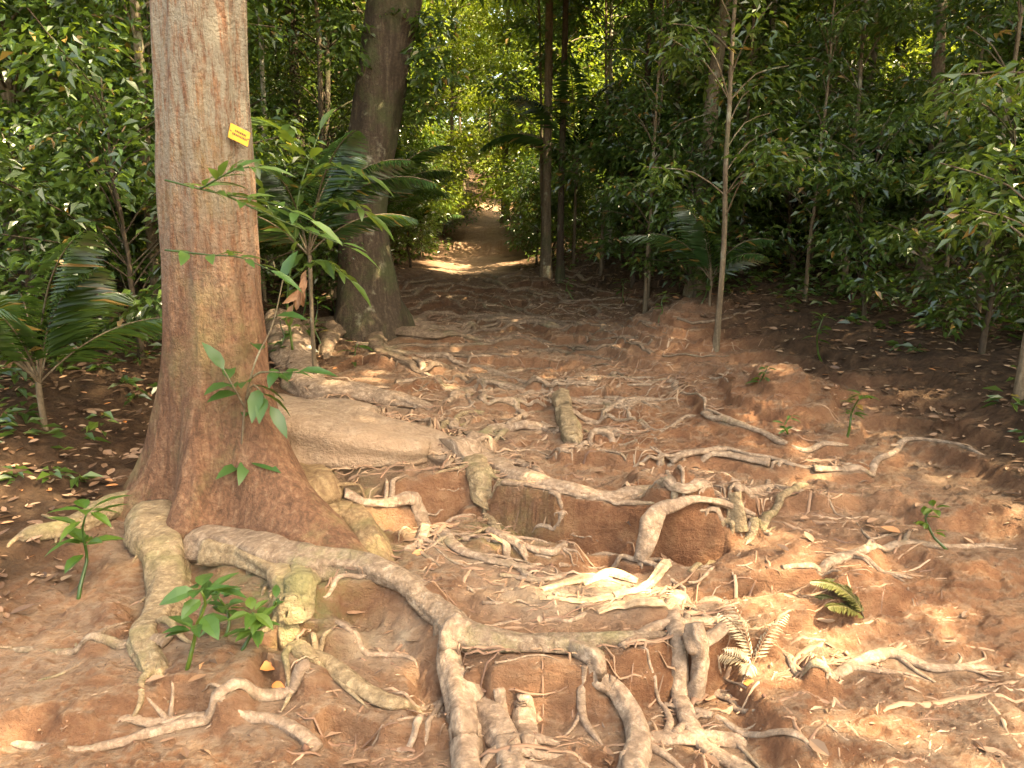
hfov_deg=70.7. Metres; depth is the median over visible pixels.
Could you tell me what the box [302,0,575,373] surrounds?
mossy tree
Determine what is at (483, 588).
exposed root
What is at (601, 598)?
broken branch
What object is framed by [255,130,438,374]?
tall palm
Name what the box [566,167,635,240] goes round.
understorey palm
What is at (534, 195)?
shrub
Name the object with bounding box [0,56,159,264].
shrub
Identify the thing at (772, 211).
shrub
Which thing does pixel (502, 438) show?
exposed root
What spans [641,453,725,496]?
exposed root
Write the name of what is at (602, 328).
exposed root
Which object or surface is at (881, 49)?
young tree
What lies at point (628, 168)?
shrub
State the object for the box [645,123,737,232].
shrub
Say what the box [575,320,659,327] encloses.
exposed root
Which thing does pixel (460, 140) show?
light green tree
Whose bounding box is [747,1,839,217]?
leafy tree
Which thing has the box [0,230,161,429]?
understorey palm
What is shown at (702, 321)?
exposed root
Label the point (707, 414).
exposed root
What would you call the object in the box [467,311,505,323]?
exposed root
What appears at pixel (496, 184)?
light green tree
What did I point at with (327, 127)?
young tree
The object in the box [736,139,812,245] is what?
shrub
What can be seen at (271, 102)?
young tree
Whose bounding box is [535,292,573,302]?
exposed root
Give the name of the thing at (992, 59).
shrub
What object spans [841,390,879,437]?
seedling
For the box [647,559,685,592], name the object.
exposed root
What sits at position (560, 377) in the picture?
exposed root
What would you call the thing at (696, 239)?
understorey palm
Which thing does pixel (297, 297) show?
dead frond
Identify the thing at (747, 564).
exposed root
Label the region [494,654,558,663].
exposed root
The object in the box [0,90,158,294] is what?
shrub
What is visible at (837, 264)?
slender tree
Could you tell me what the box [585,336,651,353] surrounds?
exposed root
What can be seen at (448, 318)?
exposed root
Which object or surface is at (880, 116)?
shrub
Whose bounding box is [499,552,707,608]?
exposed root
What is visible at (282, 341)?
ground plant
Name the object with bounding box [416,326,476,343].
exposed root
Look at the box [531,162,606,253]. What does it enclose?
shrub
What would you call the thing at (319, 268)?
shrub
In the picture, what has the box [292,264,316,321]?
ground plant
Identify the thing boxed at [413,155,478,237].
shrub
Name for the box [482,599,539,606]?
exposed root
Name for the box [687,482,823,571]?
exposed root
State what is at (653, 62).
young tree
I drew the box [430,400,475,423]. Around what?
exposed root
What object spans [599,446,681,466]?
exposed root
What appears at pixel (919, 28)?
leafy tree
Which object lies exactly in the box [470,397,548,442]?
exposed root
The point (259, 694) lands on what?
exposed root
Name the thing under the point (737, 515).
exposed root
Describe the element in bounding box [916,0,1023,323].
sapling
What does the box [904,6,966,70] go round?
young tree
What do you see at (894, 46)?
light green tree
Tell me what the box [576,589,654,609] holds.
exposed root
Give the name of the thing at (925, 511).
seedling
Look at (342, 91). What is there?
young tree
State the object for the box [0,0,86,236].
young tree
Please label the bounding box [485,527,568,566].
exposed root
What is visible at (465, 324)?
exposed root
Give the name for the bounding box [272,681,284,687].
fallen leaf
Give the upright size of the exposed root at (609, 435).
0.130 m
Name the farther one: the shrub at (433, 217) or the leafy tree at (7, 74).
the shrub at (433, 217)
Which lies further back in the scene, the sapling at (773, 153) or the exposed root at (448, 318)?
the exposed root at (448, 318)
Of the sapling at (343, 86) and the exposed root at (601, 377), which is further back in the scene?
the sapling at (343, 86)
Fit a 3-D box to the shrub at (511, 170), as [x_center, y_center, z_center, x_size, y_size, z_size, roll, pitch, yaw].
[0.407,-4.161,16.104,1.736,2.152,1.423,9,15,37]
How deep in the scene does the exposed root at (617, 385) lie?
5.23 m
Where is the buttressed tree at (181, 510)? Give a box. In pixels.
[7,0,760,767]
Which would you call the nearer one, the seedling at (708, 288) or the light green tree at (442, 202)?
the seedling at (708, 288)
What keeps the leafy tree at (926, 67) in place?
on the ground
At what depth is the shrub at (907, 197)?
7.25 m
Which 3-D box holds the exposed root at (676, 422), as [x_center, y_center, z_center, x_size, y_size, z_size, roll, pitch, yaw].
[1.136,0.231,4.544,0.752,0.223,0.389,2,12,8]
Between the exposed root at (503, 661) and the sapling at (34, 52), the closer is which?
the exposed root at (503, 661)
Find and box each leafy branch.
[165,159,379,269]
[165,249,302,292]
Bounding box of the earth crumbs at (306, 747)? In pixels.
[6,273,1022,767]
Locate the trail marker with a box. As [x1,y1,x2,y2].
[228,123,249,146]
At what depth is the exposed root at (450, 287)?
9.47 m
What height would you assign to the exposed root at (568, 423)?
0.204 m
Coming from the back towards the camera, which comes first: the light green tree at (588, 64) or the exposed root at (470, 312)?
the light green tree at (588, 64)
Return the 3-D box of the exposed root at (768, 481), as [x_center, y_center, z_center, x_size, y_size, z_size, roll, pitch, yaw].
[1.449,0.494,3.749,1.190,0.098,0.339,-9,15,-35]
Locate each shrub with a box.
[0,0,161,359]
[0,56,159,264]
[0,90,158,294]
[0,103,124,337]
[23,93,151,254]
[48,125,159,293]
[249,91,333,272]
[253,138,338,314]
[254,98,293,188]
[389,162,452,267]
[390,160,456,258]
[394,160,452,243]
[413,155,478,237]
[487,148,554,232]
[497,151,601,259]
[501,153,583,251]
[503,157,578,264]
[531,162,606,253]
[566,83,715,287]
[588,70,741,265]
[616,103,802,297]
[631,126,696,233]
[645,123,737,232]
[660,113,736,232]
[682,91,809,232]
[712,57,902,277]
[716,122,809,252]
[732,78,865,254]
[732,101,844,243]
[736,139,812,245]
[756,116,886,261]
[780,101,985,320]
[803,93,971,279]
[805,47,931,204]
[837,53,1023,264]
[843,67,986,266]
[848,82,923,221]
[868,61,1023,353]
[881,185,970,224]
[897,33,1023,254]
[988,145,1023,315]
[1006,85,1023,149]
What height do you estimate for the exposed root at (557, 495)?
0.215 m
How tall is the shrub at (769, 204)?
2.473 m
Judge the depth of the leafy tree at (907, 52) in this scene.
12.76 m
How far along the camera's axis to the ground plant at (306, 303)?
6.32 m
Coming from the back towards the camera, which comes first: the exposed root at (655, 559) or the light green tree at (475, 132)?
the light green tree at (475, 132)
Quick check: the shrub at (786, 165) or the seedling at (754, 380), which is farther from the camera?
the shrub at (786, 165)
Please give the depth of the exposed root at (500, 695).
2.26 m
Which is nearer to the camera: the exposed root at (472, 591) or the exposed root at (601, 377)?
the exposed root at (472, 591)
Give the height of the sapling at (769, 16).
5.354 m
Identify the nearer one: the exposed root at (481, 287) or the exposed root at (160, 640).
the exposed root at (160, 640)
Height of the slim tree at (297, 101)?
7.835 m
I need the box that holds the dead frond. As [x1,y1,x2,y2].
[282,270,306,323]
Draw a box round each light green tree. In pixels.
[249,12,411,188]
[254,9,352,137]
[304,0,463,250]
[333,3,447,110]
[403,0,510,223]
[404,0,495,241]
[410,4,467,208]
[426,0,500,196]
[474,0,618,196]
[474,0,665,242]
[477,1,589,177]
[486,9,556,162]
[501,1,654,223]
[599,0,686,103]
[747,2,908,215]
[867,24,925,69]
[876,0,1008,99]
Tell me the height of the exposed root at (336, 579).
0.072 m
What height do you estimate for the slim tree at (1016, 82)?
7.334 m
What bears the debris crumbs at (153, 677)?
on the ground
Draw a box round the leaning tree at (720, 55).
[683,0,731,297]
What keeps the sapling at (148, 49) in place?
on the ground
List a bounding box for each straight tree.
[539,0,552,278]
[555,0,568,283]
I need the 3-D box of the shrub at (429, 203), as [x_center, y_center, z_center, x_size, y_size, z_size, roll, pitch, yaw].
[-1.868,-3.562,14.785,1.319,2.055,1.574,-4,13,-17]
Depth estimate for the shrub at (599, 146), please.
8.12 m
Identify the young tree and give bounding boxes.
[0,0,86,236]
[113,0,363,288]
[247,0,314,185]
[247,1,412,226]
[248,0,420,260]
[248,0,430,281]
[299,0,428,170]
[321,0,449,154]
[432,47,477,169]
[496,0,558,156]
[521,1,601,219]
[553,0,672,196]
[616,1,704,148]
[668,2,764,121]
[672,6,785,201]
[726,0,947,238]
[856,0,897,63]
[886,2,995,198]
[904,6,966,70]
[929,0,1023,159]
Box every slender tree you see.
[249,0,309,275]
[272,0,341,298]
[543,0,646,250]
[665,1,681,261]
[724,17,731,249]
[756,0,795,249]
[832,0,868,265]
[859,17,868,122]
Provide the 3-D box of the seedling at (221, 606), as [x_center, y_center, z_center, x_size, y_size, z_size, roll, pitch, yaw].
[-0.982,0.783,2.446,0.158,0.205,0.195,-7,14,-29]
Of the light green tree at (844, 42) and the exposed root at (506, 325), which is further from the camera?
the light green tree at (844, 42)
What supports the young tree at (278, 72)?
on the ground
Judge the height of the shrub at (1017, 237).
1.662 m
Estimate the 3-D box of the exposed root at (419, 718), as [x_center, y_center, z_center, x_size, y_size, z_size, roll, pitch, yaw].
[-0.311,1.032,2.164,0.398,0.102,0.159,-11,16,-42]
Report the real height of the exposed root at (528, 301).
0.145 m
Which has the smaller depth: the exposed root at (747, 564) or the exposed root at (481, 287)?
the exposed root at (747, 564)
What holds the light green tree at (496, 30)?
on the ground
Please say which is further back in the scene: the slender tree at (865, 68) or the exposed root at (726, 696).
the slender tree at (865, 68)
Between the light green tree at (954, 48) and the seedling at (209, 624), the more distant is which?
the light green tree at (954, 48)
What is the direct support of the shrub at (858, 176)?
on the ground
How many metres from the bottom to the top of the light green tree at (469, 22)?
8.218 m
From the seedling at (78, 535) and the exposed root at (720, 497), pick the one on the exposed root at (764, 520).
the exposed root at (720, 497)
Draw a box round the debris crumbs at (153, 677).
[35,271,1021,767]
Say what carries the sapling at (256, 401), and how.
on the ground
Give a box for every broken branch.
[540,573,619,591]
[540,589,649,603]
[582,568,637,585]
[597,596,674,613]
[612,559,671,596]
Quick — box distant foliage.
[422,0,707,167]
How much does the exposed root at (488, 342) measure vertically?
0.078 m
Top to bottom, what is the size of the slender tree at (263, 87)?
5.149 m
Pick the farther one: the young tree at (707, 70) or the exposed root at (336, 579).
the young tree at (707, 70)
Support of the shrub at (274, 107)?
on the ground
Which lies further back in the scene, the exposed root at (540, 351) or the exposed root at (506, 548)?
the exposed root at (540, 351)
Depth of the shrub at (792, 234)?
8.45 m
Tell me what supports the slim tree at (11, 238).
on the ground
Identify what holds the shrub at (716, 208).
on the ground
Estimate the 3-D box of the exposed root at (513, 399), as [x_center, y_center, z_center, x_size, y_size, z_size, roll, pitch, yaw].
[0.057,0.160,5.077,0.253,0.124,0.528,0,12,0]
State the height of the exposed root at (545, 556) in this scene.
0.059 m
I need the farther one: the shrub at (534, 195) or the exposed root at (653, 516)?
the shrub at (534, 195)
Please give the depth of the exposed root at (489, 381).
5.54 m
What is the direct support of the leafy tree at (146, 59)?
on the ground
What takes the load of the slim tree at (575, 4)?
on the ground
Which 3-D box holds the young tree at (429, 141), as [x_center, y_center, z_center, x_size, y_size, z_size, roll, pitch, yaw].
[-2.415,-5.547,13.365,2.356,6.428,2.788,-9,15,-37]
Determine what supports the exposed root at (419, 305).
on the ground
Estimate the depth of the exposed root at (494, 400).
5.09 m
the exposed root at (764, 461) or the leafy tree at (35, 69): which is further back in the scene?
the leafy tree at (35, 69)
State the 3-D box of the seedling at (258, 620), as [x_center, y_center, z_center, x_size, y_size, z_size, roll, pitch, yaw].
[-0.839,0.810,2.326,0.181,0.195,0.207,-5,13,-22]
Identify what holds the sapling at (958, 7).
on the ground
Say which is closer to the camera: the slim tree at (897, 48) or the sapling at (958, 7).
the sapling at (958, 7)
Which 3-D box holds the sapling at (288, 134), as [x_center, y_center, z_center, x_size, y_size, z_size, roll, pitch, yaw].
[-1.047,-0.819,3.823,0.859,1.291,0.408,0,12,0]
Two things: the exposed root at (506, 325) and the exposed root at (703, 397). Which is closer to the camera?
the exposed root at (703, 397)
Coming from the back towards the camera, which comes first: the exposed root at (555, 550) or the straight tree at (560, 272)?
the straight tree at (560, 272)
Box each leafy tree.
[0,0,146,234]
[0,0,154,294]
[3,0,332,336]
[5,0,88,137]
[8,0,273,115]
[19,0,151,226]
[70,15,152,98]
[420,9,458,158]
[454,0,501,161]
[454,2,518,176]
[543,0,664,227]
[591,0,707,177]
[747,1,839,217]
[756,0,995,178]
[790,0,932,113]
[855,2,973,117]
[891,0,949,71]
[900,5,999,209]
[994,0,1023,113]
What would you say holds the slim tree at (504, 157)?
on the ground
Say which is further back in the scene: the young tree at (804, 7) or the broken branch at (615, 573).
the young tree at (804, 7)
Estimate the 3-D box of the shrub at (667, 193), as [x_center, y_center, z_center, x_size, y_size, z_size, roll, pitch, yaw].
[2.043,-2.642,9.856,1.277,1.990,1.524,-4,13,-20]
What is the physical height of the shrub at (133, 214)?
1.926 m
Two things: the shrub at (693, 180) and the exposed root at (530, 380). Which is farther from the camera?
the shrub at (693, 180)
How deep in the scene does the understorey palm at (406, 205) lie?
10.64 m
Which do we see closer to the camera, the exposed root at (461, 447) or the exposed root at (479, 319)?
the exposed root at (461, 447)
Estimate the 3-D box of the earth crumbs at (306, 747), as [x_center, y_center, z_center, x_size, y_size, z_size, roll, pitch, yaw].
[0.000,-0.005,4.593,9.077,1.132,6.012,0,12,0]
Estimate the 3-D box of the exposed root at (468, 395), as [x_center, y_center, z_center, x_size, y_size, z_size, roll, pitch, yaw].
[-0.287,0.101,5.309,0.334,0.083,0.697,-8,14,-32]
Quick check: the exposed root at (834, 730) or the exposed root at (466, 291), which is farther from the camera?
the exposed root at (466, 291)
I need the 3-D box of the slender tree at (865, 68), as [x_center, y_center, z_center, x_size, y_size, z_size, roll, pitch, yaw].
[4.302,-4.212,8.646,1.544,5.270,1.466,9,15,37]
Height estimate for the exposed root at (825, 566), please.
0.109 m
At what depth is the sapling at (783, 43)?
7.82 m
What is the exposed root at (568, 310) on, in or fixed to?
on the ground
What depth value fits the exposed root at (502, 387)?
5.41 m
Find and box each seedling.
[45,495,131,599]
[159,572,247,670]
[199,588,246,636]
[221,597,279,650]
[268,585,283,614]
[557,278,574,299]
[612,278,629,302]
[653,291,678,322]
[686,273,718,302]
[746,366,775,383]
[773,415,799,434]
[803,312,835,361]
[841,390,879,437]
[913,500,948,549]
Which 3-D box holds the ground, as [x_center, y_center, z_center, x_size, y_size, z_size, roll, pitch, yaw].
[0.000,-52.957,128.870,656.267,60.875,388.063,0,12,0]
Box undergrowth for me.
[0,176,1023,488]
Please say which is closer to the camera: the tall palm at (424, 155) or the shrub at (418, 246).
the tall palm at (424, 155)
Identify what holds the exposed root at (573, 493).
on the ground
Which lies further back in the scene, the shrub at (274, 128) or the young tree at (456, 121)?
the young tree at (456, 121)
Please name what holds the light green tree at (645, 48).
on the ground
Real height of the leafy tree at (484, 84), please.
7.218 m
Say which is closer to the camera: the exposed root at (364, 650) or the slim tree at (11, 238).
the exposed root at (364, 650)
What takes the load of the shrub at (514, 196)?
on the ground
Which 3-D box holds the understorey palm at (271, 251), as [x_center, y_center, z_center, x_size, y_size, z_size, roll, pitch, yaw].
[-2.507,-1.340,7.041,1.673,1.466,2.122,7,14,29]
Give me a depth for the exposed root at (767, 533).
3.21 m
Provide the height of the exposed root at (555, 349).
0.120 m
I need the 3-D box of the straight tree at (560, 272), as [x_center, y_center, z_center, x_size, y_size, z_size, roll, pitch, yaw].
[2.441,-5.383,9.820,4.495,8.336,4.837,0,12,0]
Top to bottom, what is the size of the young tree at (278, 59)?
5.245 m
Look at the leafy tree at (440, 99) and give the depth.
27.79 m
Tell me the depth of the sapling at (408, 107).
8.85 m
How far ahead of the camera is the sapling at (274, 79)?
11.02 m
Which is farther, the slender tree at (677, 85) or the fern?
the slender tree at (677, 85)
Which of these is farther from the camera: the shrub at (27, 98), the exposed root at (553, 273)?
the exposed root at (553, 273)
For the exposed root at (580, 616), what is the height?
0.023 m
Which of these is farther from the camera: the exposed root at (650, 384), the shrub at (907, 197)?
the shrub at (907, 197)
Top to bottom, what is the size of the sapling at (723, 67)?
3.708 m
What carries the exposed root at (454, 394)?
on the ground
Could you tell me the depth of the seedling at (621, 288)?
7.91 m
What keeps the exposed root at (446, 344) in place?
on the ground
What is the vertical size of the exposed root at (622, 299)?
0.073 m
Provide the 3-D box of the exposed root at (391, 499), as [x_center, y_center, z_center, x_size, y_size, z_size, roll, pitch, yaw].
[-0.294,0.657,3.255,0.625,0.309,0.898,-10,15,-38]
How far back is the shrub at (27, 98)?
7.41 m
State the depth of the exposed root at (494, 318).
7.71 m
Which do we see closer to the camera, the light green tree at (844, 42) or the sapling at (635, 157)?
the sapling at (635, 157)
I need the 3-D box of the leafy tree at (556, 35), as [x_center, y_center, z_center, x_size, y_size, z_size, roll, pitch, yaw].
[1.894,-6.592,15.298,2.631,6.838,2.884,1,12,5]
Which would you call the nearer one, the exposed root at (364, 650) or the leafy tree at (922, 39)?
the exposed root at (364, 650)
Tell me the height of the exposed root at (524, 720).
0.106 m
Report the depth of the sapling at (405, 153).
13.23 m
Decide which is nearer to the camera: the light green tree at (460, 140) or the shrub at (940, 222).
the shrub at (940, 222)
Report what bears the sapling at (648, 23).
on the ground
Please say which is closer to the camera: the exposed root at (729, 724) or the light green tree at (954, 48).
the exposed root at (729, 724)
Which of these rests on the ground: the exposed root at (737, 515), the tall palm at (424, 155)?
the tall palm at (424, 155)
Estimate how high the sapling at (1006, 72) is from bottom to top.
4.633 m
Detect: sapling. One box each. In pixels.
[0,140,31,182]
[1,20,89,137]
[6,0,65,108]
[81,0,154,189]
[202,251,337,485]
[248,1,318,187]
[248,2,285,144]
[251,107,394,349]
[295,0,450,203]
[316,14,353,110]
[340,63,417,249]
[462,0,601,271]
[544,0,681,275]
[591,0,734,298]
[595,0,741,313]
[627,0,843,352]
[634,0,805,180]
[666,0,794,239]
[681,0,759,118]
[681,0,807,273]
[702,1,798,235]
[724,1,830,131]
[741,0,910,301]
[742,0,911,270]
[755,0,949,291]
[882,0,1023,294]
[913,57,1023,399]
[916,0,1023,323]
[946,0,1020,249]
[968,171,1023,192]
[974,10,1023,279]
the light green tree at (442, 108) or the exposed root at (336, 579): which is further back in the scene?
the light green tree at (442, 108)
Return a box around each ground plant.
[267,318,293,352]
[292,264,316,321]
[301,295,332,343]
[318,272,337,312]
[336,340,372,366]
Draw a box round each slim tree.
[0,107,23,268]
[46,2,66,99]
[285,0,316,272]
[288,0,484,179]
[470,0,771,237]
[499,5,509,223]
[635,0,653,274]
[894,0,908,109]
[912,0,946,286]
[980,11,1023,249]
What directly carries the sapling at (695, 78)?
on the ground
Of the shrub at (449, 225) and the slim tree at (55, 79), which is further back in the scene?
the shrub at (449, 225)
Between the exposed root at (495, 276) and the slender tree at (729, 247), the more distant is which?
the exposed root at (495, 276)
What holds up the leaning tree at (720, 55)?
on the ground
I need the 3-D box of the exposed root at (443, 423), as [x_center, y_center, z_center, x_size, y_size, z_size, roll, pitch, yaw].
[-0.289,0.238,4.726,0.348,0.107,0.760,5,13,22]
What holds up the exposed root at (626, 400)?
on the ground
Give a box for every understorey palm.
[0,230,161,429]
[130,168,333,301]
[333,193,439,229]
[391,199,463,255]
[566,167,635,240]
[618,202,776,305]
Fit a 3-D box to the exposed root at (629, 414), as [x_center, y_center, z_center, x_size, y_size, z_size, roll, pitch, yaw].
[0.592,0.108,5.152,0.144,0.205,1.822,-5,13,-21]
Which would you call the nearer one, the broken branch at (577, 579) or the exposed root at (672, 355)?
the broken branch at (577, 579)
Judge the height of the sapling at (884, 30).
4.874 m
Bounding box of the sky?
[437,10,666,156]
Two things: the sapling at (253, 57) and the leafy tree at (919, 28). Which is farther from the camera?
the leafy tree at (919, 28)
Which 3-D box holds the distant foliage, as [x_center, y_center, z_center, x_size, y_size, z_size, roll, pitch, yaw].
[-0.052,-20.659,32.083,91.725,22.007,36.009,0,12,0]
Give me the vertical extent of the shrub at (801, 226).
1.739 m
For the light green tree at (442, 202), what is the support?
on the ground
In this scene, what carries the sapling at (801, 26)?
on the ground
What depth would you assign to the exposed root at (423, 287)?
9.40 m
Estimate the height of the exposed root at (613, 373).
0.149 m
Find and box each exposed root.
[0,621,173,680]
[10,658,309,751]
[86,681,322,751]
[323,573,366,597]
[335,620,417,668]
[343,475,543,569]
[350,697,444,756]
[355,341,599,386]
[391,342,449,348]
[394,376,596,393]
[396,417,440,429]
[400,277,497,291]
[400,279,433,290]
[408,286,492,310]
[408,355,450,390]
[411,282,451,293]
[412,283,446,296]
[415,366,508,391]
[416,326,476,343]
[427,352,509,360]
[428,509,442,515]
[429,321,471,332]
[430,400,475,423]
[433,315,521,321]
[434,547,505,585]
[436,450,525,540]
[439,436,720,501]
[440,399,484,433]
[441,449,453,468]
[443,374,497,402]
[445,388,475,407]
[445,417,492,447]
[446,367,552,390]
[446,420,663,448]
[447,322,537,333]
[448,421,454,429]
[449,337,537,346]
[450,289,491,296]
[450,321,487,330]
[450,336,513,344]
[452,313,580,323]
[453,273,514,277]
[457,283,495,288]
[459,435,532,469]
[461,396,516,426]
[461,535,587,597]
[465,583,495,601]
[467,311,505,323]
[467,315,584,326]
[467,584,549,590]
[468,376,536,389]
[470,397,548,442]
[475,334,552,343]
[477,389,488,398]
[478,395,546,406]
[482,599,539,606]
[483,277,564,299]
[483,370,561,384]
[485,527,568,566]
[486,302,551,315]
[487,424,557,455]
[488,618,521,625]
[491,437,513,460]
[493,687,508,713]
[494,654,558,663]
[496,319,573,330]
[497,385,587,407]
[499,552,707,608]
[501,479,749,519]
[503,394,528,419]
[506,538,584,565]
[510,544,551,559]
[512,692,559,748]
[513,458,545,474]
[514,306,619,335]
[515,379,601,397]
[517,428,637,470]
[518,295,536,307]
[518,389,548,398]
[519,350,617,360]
[521,262,598,277]
[523,289,536,293]
[523,293,605,308]
[525,426,595,433]
[527,344,575,353]
[532,490,567,532]
[532,537,739,567]
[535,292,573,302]
[535,388,588,444]
[536,305,612,311]
[544,366,596,399]
[545,431,619,458]
[545,611,586,622]
[547,344,594,350]
[552,300,651,311]
[553,305,611,317]
[556,287,612,292]
[562,280,587,287]
[563,295,669,305]
[564,375,657,439]
[564,665,602,744]
[565,270,592,280]
[565,371,627,380]
[566,375,667,385]
[567,335,638,354]
[569,564,604,568]
[570,396,635,408]
[571,363,624,369]
[572,297,631,301]
[573,408,636,421]
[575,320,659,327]
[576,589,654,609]
[579,557,659,612]
[580,304,606,327]
[580,396,654,424]
[581,384,619,396]
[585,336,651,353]
[588,338,652,361]
[589,323,610,331]
[597,297,652,311]
[597,397,678,414]
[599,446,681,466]
[604,396,661,410]
[609,371,731,382]
[617,601,735,648]
[618,378,680,391]
[634,438,697,469]
[634,495,755,561]
[635,405,729,431]
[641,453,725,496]
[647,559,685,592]
[663,353,729,357]
[664,589,754,767]
[664,674,810,747]
[666,610,749,626]
[667,450,770,466]
[669,446,816,467]
[677,309,758,324]
[680,391,785,440]
[683,618,730,704]
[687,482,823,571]
[687,562,722,583]
[700,410,847,452]
[701,689,843,717]
[705,506,726,525]
[713,482,751,499]
[717,655,746,688]
[718,473,740,526]
[727,483,857,519]
[728,492,748,531]
[736,557,759,566]
[741,521,772,537]
[743,460,870,516]
[748,458,791,487]
[780,647,1002,701]
[781,522,1016,605]
[811,437,984,476]
[826,672,864,684]
[827,724,897,750]
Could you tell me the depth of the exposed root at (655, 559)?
3.06 m
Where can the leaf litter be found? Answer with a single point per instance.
(818, 745)
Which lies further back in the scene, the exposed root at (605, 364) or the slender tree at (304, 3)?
the slender tree at (304, 3)
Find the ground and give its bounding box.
[0,155,1023,767]
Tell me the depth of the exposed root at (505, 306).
8.70 m
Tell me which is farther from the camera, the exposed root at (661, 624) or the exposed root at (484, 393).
the exposed root at (484, 393)
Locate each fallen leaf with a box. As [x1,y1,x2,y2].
[260,660,274,670]
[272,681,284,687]
[347,610,364,613]
[743,679,753,685]
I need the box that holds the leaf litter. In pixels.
[0,217,1023,767]
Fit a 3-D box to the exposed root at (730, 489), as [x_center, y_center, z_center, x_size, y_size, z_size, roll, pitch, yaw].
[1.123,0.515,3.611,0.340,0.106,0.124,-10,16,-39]
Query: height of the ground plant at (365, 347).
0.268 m
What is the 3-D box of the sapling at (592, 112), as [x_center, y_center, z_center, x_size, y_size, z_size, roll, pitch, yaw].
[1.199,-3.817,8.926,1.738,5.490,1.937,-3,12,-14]
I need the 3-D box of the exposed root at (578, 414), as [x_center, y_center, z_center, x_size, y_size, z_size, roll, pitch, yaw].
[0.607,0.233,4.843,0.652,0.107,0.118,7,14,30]
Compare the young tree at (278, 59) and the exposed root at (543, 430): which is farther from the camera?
the young tree at (278, 59)
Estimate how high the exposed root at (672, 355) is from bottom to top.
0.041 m
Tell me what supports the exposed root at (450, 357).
on the ground
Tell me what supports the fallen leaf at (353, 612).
on the ground
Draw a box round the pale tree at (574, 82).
[566,12,575,225]
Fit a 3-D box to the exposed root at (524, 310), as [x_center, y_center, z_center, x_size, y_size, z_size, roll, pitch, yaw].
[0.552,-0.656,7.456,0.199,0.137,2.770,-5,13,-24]
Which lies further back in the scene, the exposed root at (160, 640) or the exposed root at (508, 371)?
the exposed root at (508, 371)
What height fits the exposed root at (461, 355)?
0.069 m
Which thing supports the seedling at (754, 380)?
on the ground
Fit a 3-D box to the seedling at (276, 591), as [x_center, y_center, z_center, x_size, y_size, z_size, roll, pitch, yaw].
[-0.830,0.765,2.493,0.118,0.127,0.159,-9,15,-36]
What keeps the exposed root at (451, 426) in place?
on the ground
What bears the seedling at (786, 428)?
on the ground
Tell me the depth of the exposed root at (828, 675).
2.31 m
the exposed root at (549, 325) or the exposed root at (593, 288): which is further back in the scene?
the exposed root at (593, 288)
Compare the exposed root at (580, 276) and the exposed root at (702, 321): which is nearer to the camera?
the exposed root at (702, 321)
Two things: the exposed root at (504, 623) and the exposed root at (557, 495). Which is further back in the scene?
the exposed root at (557, 495)
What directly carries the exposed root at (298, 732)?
on the ground
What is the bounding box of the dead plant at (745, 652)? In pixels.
[717,597,789,676]
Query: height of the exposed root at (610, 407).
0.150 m
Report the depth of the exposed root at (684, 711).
2.35 m
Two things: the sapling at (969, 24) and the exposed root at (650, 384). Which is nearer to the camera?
the exposed root at (650, 384)
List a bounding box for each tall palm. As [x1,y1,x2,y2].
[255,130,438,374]
[268,131,455,200]
[479,59,643,268]
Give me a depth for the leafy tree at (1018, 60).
7.14 m
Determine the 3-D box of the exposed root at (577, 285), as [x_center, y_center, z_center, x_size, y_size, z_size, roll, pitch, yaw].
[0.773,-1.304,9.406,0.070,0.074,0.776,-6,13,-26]
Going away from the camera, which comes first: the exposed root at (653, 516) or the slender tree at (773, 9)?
the exposed root at (653, 516)
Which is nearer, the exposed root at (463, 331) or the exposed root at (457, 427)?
the exposed root at (457, 427)
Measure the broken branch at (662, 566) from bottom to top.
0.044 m
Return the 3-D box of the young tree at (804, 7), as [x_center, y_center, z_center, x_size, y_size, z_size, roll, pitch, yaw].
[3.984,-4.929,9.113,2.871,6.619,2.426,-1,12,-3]
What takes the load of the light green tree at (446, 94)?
on the ground
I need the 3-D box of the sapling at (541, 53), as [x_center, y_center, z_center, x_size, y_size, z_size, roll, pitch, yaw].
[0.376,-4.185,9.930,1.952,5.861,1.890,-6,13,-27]
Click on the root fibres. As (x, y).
(722, 607)
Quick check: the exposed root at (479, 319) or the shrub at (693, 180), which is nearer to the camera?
the exposed root at (479, 319)
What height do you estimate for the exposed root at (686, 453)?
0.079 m
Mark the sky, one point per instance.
(494, 10)
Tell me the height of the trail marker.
0.090 m
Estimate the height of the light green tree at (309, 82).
7.309 m
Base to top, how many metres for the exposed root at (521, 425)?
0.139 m
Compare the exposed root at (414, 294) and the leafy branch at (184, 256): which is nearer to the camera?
the leafy branch at (184, 256)
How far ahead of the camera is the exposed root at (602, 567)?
3.18 m
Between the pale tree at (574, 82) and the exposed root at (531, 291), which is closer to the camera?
the exposed root at (531, 291)
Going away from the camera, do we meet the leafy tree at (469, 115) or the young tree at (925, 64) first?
the young tree at (925, 64)
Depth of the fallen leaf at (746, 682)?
2.33 m
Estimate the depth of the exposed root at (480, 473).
3.60 m
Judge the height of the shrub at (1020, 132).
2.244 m
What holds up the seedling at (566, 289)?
on the ground
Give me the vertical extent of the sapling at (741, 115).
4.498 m
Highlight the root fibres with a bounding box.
[276,265,1023,767]
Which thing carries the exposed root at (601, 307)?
on the ground
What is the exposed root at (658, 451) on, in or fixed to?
on the ground
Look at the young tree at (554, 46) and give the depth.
15.34 m
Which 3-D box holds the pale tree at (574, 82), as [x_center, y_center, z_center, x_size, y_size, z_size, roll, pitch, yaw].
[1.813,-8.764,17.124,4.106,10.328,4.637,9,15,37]
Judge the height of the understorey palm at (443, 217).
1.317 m
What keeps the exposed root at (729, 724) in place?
on the ground

